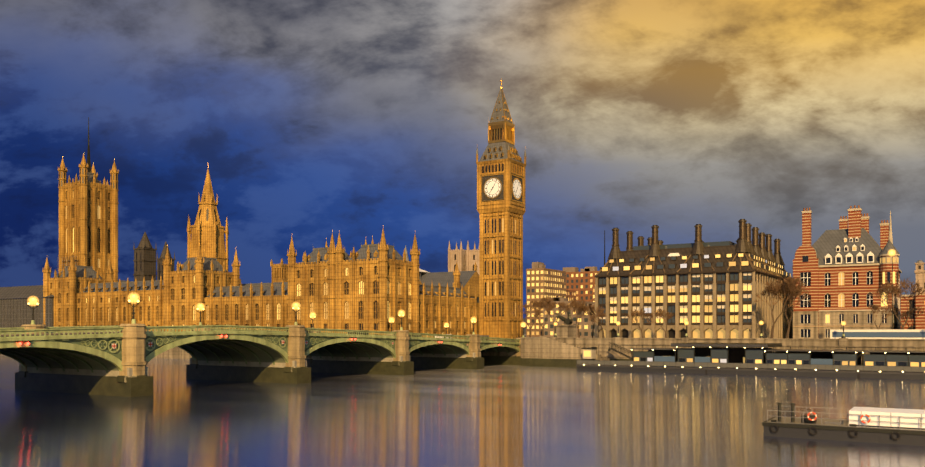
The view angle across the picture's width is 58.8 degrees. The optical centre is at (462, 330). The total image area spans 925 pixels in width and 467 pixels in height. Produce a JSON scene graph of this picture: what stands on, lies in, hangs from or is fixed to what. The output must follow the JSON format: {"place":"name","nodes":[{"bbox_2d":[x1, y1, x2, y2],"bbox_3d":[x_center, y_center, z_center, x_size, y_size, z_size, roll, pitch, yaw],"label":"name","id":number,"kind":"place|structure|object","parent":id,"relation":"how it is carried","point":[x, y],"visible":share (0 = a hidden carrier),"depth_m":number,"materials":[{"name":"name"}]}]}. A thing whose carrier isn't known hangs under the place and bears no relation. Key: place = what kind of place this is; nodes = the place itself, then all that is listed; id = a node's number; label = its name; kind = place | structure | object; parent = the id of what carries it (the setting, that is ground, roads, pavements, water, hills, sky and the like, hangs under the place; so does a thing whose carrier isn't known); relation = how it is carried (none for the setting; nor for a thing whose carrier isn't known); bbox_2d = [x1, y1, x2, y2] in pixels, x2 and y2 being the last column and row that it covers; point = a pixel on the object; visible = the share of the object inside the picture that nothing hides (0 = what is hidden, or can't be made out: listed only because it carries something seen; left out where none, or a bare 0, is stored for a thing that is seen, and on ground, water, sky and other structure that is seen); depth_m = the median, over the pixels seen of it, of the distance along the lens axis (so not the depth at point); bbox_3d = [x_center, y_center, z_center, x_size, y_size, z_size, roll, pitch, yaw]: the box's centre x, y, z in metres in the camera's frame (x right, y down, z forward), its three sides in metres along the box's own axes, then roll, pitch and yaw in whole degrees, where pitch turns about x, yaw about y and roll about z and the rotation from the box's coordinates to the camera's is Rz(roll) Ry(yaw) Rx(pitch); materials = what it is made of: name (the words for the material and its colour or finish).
{"place":"outdoors","nodes":[
{"label":"outdoors","id":0,"kind":"place"},
{"bbox_2d":[0,354,924,466],"bbox_3d":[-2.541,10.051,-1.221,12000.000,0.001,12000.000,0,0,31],"label":"river water","id":1,"kind":"structure","parent":0,"point":[506,416],"depth_m":92.13,"materials":[{"name":"liquid"}]},
{"bbox_2d":[0,293,524,396],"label":"arch bridge","id":2,"kind":"structure","parent":1,"relation":"in","point":[95,360],"depth_m":156.69,"materials":[{"name":"green metal"}]},
{"bbox_2d":[305,330,488,339],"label":"vehicles","id":3,"kind":"object","parent":2,"relation":"on","point":[410,335],"visible":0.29,"depth_m":205.93,"materials":[{"name":"black paint"}]},
{"bbox_2d":[520,311,924,367],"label":"embankment wall","id":4,"kind":"structure","parent":1,"relation":"in","point":[563,346],"depth_m":224.83,"materials":[{"name":"stone"}]},
{"bbox_2d":[29,250,924,326],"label":"street lamps","id":5,"kind":"object","parent":4,"relation":"on","point":[33,300],"visible":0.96,"depth_m":187.48,"materials":[{"name":"yellow glass"}]},
{"bbox_2d":[576,329,924,379],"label":"pier","id":6,"kind":"structure","parent":1,"relation":"in","point":[722,358],"depth_m":190.27,"materials":[{"name":"grey metal"}]},
{"bbox_2d":[762,402,924,445],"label":"moored barge","id":7,"kind":"object","parent":1,"relation":"on","point":[886,425],"visible":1,"depth_m":74.77,"materials":[{"name":"grey metal"}]},
{"bbox_2d":[0,0,924,317],"label":"sky","id":8,"kind":"structure","parent":0,"point":[309,121],"materials":[{"name":"blue"}]},
{"bbox_3d":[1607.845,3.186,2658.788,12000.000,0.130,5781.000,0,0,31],"label":"bank ground","id":9,"kind":"structure","parent":0,"visible":0},
{"bbox_2d":[58,117,118,281],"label":"square tower","id":10,"kind":"structure","parent":9,"relation":"on","point":[88,216],"depth_m":446.22,"materials":[{"name":"stone"}]},
{"bbox_2d":[0,229,479,358],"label":"palace of westminster","id":11,"kind":"structure","parent":9,"relation":"on","point":[372,286],"depth_m":302.92,"materials":[{"name":"stone"}]},
{"bbox_2d":[187,169,228,270],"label":"central tower","id":12,"kind":"structure","parent":11,"relation":"on","point":[208,231],"depth_m":380.21,"materials":[{"name":"stone"}]},
{"bbox_2d":[448,241,479,275],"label":"distant tower","id":13,"kind":"structure","parent":9,"relation":"on","point":[466,259],"depth_m":617.02,"materials":[{"name":"stone"}]},
{"bbox_2d":[476,80,526,339],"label":"clock tower","id":14,"kind":"structure","parent":9,"relation":"on","point":[501,166],"depth_m":308.95,"materials":[{"name":"stone"}]},
{"bbox_2d":[118,262,900,337],"bbox_3d":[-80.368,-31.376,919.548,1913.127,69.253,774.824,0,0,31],"label":"buildings","id":15,"kind":"structure","parent":9,"relation":"on","point":[566,285],"depth_m":464.90,"materials":[{"name":"brown"}]},
{"bbox_2d":[594,219,792,338],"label":"office building","id":16,"kind":"structure","parent":9,"relation":"on","point":[707,289],"depth_m":251.61,"materials":[{"name":"stone"}]},
{"bbox_2d":[511,275,924,338],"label":"bare trees","id":17,"kind":"object","parent":9,"relation":"on","point":[792,290],"visible":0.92,"depth_m":227.53,"materials":[{"name":"brown plant"}]},
{"bbox_2d":[792,205,924,338],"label":"norman shaw buildings","id":18,"kind":"structure","parent":9,"relation":"on","point":[846,267],"depth_m":259.42,"materials":[{"name":"brick"}]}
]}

